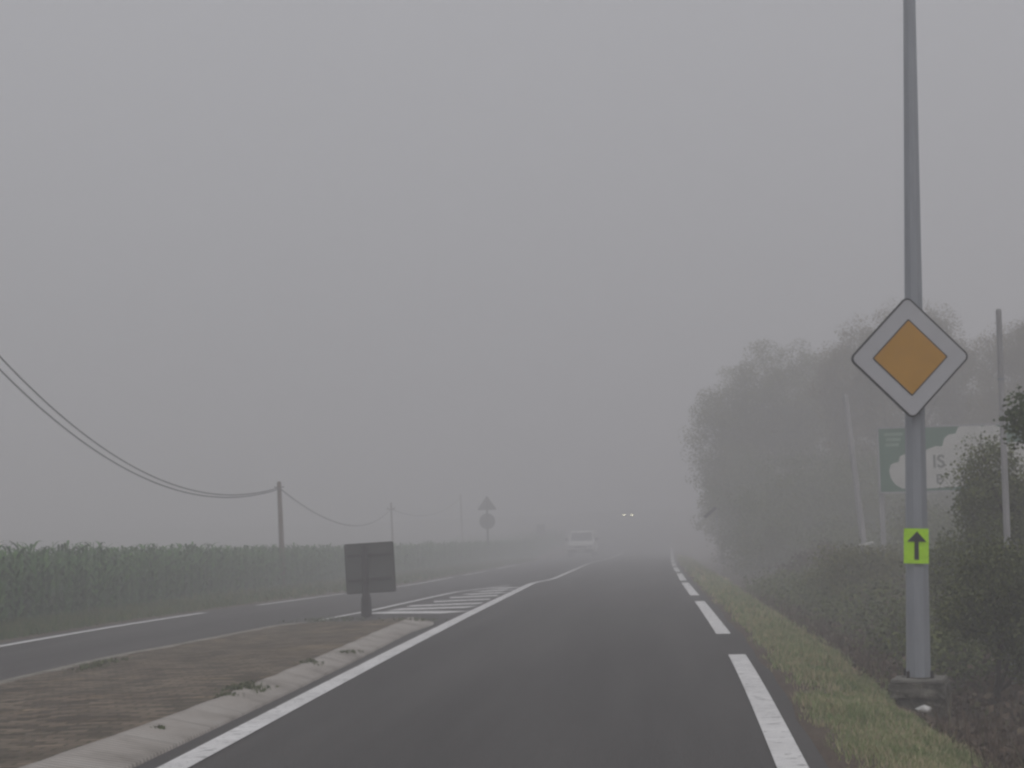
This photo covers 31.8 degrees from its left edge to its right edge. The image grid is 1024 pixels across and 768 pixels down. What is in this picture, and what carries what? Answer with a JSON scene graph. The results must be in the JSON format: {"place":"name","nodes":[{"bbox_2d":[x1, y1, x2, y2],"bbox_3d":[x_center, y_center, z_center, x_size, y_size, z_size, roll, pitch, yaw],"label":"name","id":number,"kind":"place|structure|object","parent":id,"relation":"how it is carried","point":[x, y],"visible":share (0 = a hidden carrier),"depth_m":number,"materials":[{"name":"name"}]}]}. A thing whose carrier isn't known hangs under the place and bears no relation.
{"place":"outdoors","nodes":[
{"label":"outdoors","id":0,"kind":"place"},
{"bbox_2d":[0,557,539,640],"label":"verge grass","id":1,"kind":"structure","parent":0,"point":[25,627],"depth_m":40.20,"materials":[{"name":"green plant"}]},
{"bbox_2d":[0,508,828,767],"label":"road","id":2,"kind":"structure","parent":0,"point":[623,660],"depth_m":17.00,"materials":[{"name":"grey asphalt"}]},
{"bbox_2d":[0,622,306,683],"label":"kerb","id":3,"kind":"structure","parent":2,"relation":"on","point":[69,666],"depth_m":21.32,"materials":[{"name":"grey concrete"}]},
{"bbox_2d":[0,618,405,767],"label":"traffic island","id":4,"kind":"structure","parent":2,"relation":"on","point":[43,716],"depth_m":16.69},
{"bbox_2d":[62,656,133,672],"bbox_3d":[-4.526,3.056,19.627,0.590,0.106,3.205,-2,-4,5],"label":"weed tuft","id":5,"kind":"object","parent":4,"relation":"on","point":[95,664],"visible":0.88,"depth_m":19.52,"materials":[{"name":"green plant"}]},
{"bbox_2d":[19,617,433,767],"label":"kerb","id":6,"kind":"structure","parent":2,"relation":"on","point":[136,746],"depth_m":13.49,"materials":[{"name":"grey concrete"}]},
{"bbox_2d":[150,724,164,729],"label":"weed tuft","id":7,"kind":"object","parent":6,"relation":"on","point":[159,726],"visible":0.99,"depth_m":12.63,"materials":[{"name":"green plant"}]},
{"bbox_2d":[214,690,244,698],"bbox_3d":[-2.348,2.574,14.924,0.252,0.078,0.413,-1,-4,-4],"label":"weed tuft","id":8,"kind":"object","parent":6,"relation":"on","point":[223,694],"visible":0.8,"depth_m":14.87,"materials":[{"name":"green plant"}]},
{"bbox_2d":[215,679,278,692],"bbox_3d":[-2.302,2.607,15.568,0.494,0.118,0.574,-2,-4,5],"label":"weed tuft","id":9,"kind":"object","parent":6,"relation":"on","point":[241,685],"visible":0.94,"depth_m":15.50,"materials":[{"name":"green plant"}]},
{"bbox_2d":[294,658,323,665],"bbox_3d":[-2.062,2.822,18.306,0.318,0.086,0.458,-1,-4,-8],"label":"weed tuft","id":10,"kind":"object","parent":6,"relation":"on","point":[313,660],"visible":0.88,"depth_m":18.31,"materials":[{"name":"green plant"}]},
{"bbox_2d":[338,649,363,653],"bbox_3d":[-1.833,2.977,20.049,0.368,0.057,0.543,-2,-4,5],"label":"weed tuft","id":11,"kind":"object","parent":6,"relation":"on","point":[344,651],"visible":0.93,"depth_m":19.98,"materials":[{"name":"green plant"}]},
{"bbox_2d":[373,617,446,622],"bbox_3d":[-1.494,3.513,26.945,1.085,0.082,0.702,-2,-4,5],"label":"weed tuft","id":12,"kind":"object","parent":6,"relation":"on","point":[416,619],"visible":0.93,"depth_m":26.85,"materials":[{"name":"green plant"}]},
{"bbox_2d":[0,565,513,646],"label":"edge line","id":13,"kind":"object","parent":2,"relation":"on","point":[176,616],"visible":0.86,"depth_m":32.12,"materials":[{"name":"paint"}]},
{"bbox_2d":[278,616,379,622],"bbox_3d":[-3.027,3.739,28.671,1.589,0.100,1.484,-5,-6,41],"label":"weed tuft","id":14,"kind":"object","parent":2,"relation":"on","point":[318,619],"visible":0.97,"depth_m":28.57,"materials":[{"name":"green plant"}]},
{"bbox_2d":[344,541,395,617],"bbox_3d":[-2.378,3.269,30.082,0.867,1.254,0.184,-2,-4,5],"label":"square sign","id":15,"kind":"object","parent":2,"relation":"on","point":[369,568],"visible":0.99,"depth_m":30.13,"materials":[{"name":"metal"}]},
{"bbox_2d":[157,552,622,767],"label":"line","id":16,"kind":"object","parent":2,"relation":"on","point":[203,751],"visible":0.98,"depth_m":15.17,"materials":[{"name":"paint"}]},
{"bbox_2d":[322,585,518,619],"bbox_3d":[-1.192,4.704,39.666,2.507,0.236,19.217,-2,-4,5],"label":"hatch marking","id":17,"kind":"object","parent":2,"relation":"on","point":[395,612],"visible":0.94,"depth_m":35.07,"materials":[{"name":"paint"}]},
{"bbox_2d":[565,531,597,556],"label":"van","id":18,"kind":"object","parent":2,"relation":"on","point":[583,542],"visible":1,"depth_m":142.18,"materials":[{"name":"white paint"}]},
{"bbox_2d":[620,509,635,519],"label":"car","id":19,"kind":"object","parent":2,"relation":"on","point":[628,513],"visible":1,"depth_m":247.53,"materials":[{"name":"grey paint"}]},
{"bbox_2d":[671,547,808,767],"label":"edge line","id":20,"kind":"object","parent":2,"relation":"on","point":[783,747],"visible":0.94,"depth_m":13.58,"materials":[{"name":"paint"}]},
{"bbox_2d":[0,500,1023,767],"bbox_3d":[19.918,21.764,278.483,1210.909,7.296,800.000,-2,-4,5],"label":"ground","id":21,"kind":"structure","parent":0,"point":[690,542],"depth_m":235.76,"materials":[{"name":"green plant"}]},
{"bbox_2d":[274,481,284,586],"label":"telephone pole","id":22,"kind":"object","parent":21,"relation":"on","point":[280,521],"visible":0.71,"depth_m":57.64,"materials":[{"name":"brown wood"}]},
{"bbox_2d":[0,356,278,495],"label":"telephone wire","id":23,"kind":"object","parent":22,"relation":"attached to","point":[8,365],"visible":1,"depth_m":40.53,"materials":[{"name":"rubber"}]},
{"bbox_2d":[0,369,280,497],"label":"telephone wire","id":24,"kind":"object","parent":22,"relation":"attached to","point":[24,393],"visible":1,"depth_m":40.48,"materials":[{"name":"rubber"}]},
{"bbox_2d":[282,490,390,525],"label":"telephone wire","id":25,"kind":"object","parent":22,"relation":"attached to","point":[326,518],"visible":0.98,"depth_m":73.41,"materials":[{"name":"rubber"}]},
{"bbox_2d":[0,528,564,623],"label":"corn field","id":26,"kind":"structure","parent":21,"relation":"on","point":[64,578],"depth_m":44.12,"materials":[{"name":"green plant"}]},
{"bbox_2d":[387,502,394,543],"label":"telephone pole","id":27,"kind":"object","parent":21,"relation":"on","point":[392,535],"visible":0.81,"depth_m":116.72,"materials":[{"name":"brown wood"}]},
{"bbox_2d":[460,494,463,542],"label":"telephone pole","id":28,"kind":"object","parent":21,"relation":"on","point":[461,519],"visible":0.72,"depth_m":172.53,"materials":[{"name":"brown wood"}]},
{"bbox_2d":[478,496,495,560],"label":"roadside sign","id":29,"kind":"object","parent":21,"relation":"on","point":[487,521],"visible":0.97,"depth_m":122.27,"materials":[{"name":"metal"}]},
{"bbox_2d":[704,507,719,575],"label":"street lamp","id":30,"kind":"object","parent":21,"relation":"on","point":[712,510],"visible":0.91,"depth_m":63.45,"materials":[{"name":"grey metal"}]},
{"bbox_2d":[690,444,771,563],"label":"tree","id":31,"kind":"object","parent":21,"relation":"on","point":[707,528],"visible":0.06,"depth_m":103.80,"materials":[{"name":"green plant"}]},
{"bbox_2d":[677,338,861,562],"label":"tree","id":32,"kind":"object","parent":21,"relation":"on","point":[778,421],"visible":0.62,"depth_m":78.76,"materials":[{"name":"green plant"}]},
{"bbox_2d":[768,537,838,581],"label":"bush","id":33,"kind":"object","parent":21,"relation":"on","point":[804,558],"visible":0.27,"depth_m":45.36,"materials":[{"name":"green plant"}]},
{"bbox_2d":[768,348,904,498],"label":"tree","id":34,"kind":"object","parent":21,"relation":"on","point":[834,413],"visible":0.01,"depth_m":92.51,"materials":[{"name":"green plant"}]},
{"bbox_2d":[799,539,905,610],"bbox_3d":[6.289,3.544,32.296,2.245,1.524,1.859,-2,-4,5],"label":"bush","id":35,"kind":"object","parent":21,"relation":"on","point":[852,558],"visible":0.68,"depth_m":32.24,"materials":[{"name":"green plant"}]},
{"bbox_2d":[843,394,873,551],"bbox_3d":[6.835,2.209,35.444,0.476,4.058,0.185,-2,-4,5],"label":"leaning post","id":36,"kind":"object","parent":21,"relation":"on","point":[860,517],"visible":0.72,"depth_m":35.46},
{"bbox_2d":[699,440,1021,692],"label":"thicket","id":37,"kind":"object","parent":21,"relation":"on","point":[784,524],"visible":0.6,"depth_m":59.12,"materials":[{"name":"green plant"}]},
{"bbox_2d":[747,586,1023,767],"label":"dead stalks","id":38,"kind":"object","parent":21,"relation":"on","point":[883,669],"visible":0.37,"depth_m":16.56,"materials":[{"name":"brown plant"}]},
{"bbox_2d":[748,574,1023,767],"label":"dead bracken","id":39,"kind":"object","parent":21,"relation":"on","point":[983,703],"visible":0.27,"depth_m":16.65,"materials":[{"name":"brown plant"}]},
{"bbox_2d":[798,297,996,493],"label":"tree","id":40,"kind":"object","parent":21,"relation":"on","point":[865,393],"visible":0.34,"depth_m":69.15,"materials":[{"name":"green plant"}]},
{"bbox_2d":[888,675,951,718],"bbox_3d":[3.417,2.633,15.058,0.490,0.372,0.458,-3,-4,18],"label":"concrete footing","id":41,"kind":"object","parent":21,"relation":"on","point":[908,693],"visible":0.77,"depth_m":14.87,"materials":[{"name":"grey concrete"}]},
{"bbox_2d":[902,0,934,678],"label":"lamp mast","id":42,"kind":"object","parent":41,"relation":"on","point":[918,662],"visible":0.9,"depth_m":15.17,"materials":[{"name":"metal"}]},
{"bbox_2d":[851,298,967,416],"bbox_3d":[3.318,-0.211,15.208,1.000,1.000,0.292,-1,-4,-6],"label":"priority sign","id":43,"kind":"object","parent":42,"relation":"attached to","point":[909,357],"visible":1,"depth_m":15.06,"materials":[{"name":"metal"}]},
{"bbox_2d":[904,528,928,563],"bbox_3d":[3.394,1.361,15.141,0.234,0.300,0.228,-2,-4,5],"label":"arrow notice","id":44,"kind":"object","parent":42,"relation":"attached to","point":[916,545],"visible":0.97,"depth_m":15.04,"materials":[{"name":"metal"}]},
{"bbox_2d":[915,705,930,713],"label":"litter","id":45,"kind":"object","parent":21,"relation":"on","point":[922,708],"visible":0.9,"depth_m":14.62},
{"bbox_2d":[876,423,1023,560],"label":"billboard","id":46,"kind":"object","parent":21,"relation":"on","point":[942,441],"visible":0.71,"depth_m":35.29},
{"bbox_2d":[899,430,1023,642],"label":"bush","id":47,"kind":"object","parent":21,"relation":"on","point":[985,517],"visible":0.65,"depth_m":20.94,"materials":[{"name":"green plant"}]},
{"bbox_2d":[930,529,1023,713],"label":"bush","id":48,"kind":"object","parent":21,"relation":"on","point":[988,598],"visible":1,"depth_m":16.49,"materials":[{"name":"green plant"}]},
{"bbox_2d":[961,318,1023,423],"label":"tree","id":49,"kind":"object","parent":21,"relation":"on","point":[987,408],"visible":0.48,"depth_m":64.52,"materials":[{"name":"green plant"}]},
{"bbox_2d":[996,309,1016,683],"bbox_3d":[5.040,1.135,18.397,0.093,3.826,0.070,-2,-4,5],"label":"thin pole","id":50,"kind":"object","parent":21,"relation":"on","point":[1005,484],"visible":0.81,"depth_m":18.42,"materials":[{"name":"metal"}]},
{"bbox_2d":[993,384,1023,449],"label":"tree","id":51,"kind":"object","parent":21,"relation":"on","point":[1015,419],"visible":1,"depth_m":15.23,"materials":[{"name":"green plant"}]},
{"bbox_2d":[0,0,1023,531],"label":"sky","id":52,"kind":"structure","parent":0,"point":[358,257],"materials":[{"name":"grey"}]},
{"bbox_2d":[675,554,999,767],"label":"verge grass","id":53,"kind":"structure","parent":0,"point":[787,638],"depth_m":14.40,"materials":[{"name":"green plant"}]}
]}

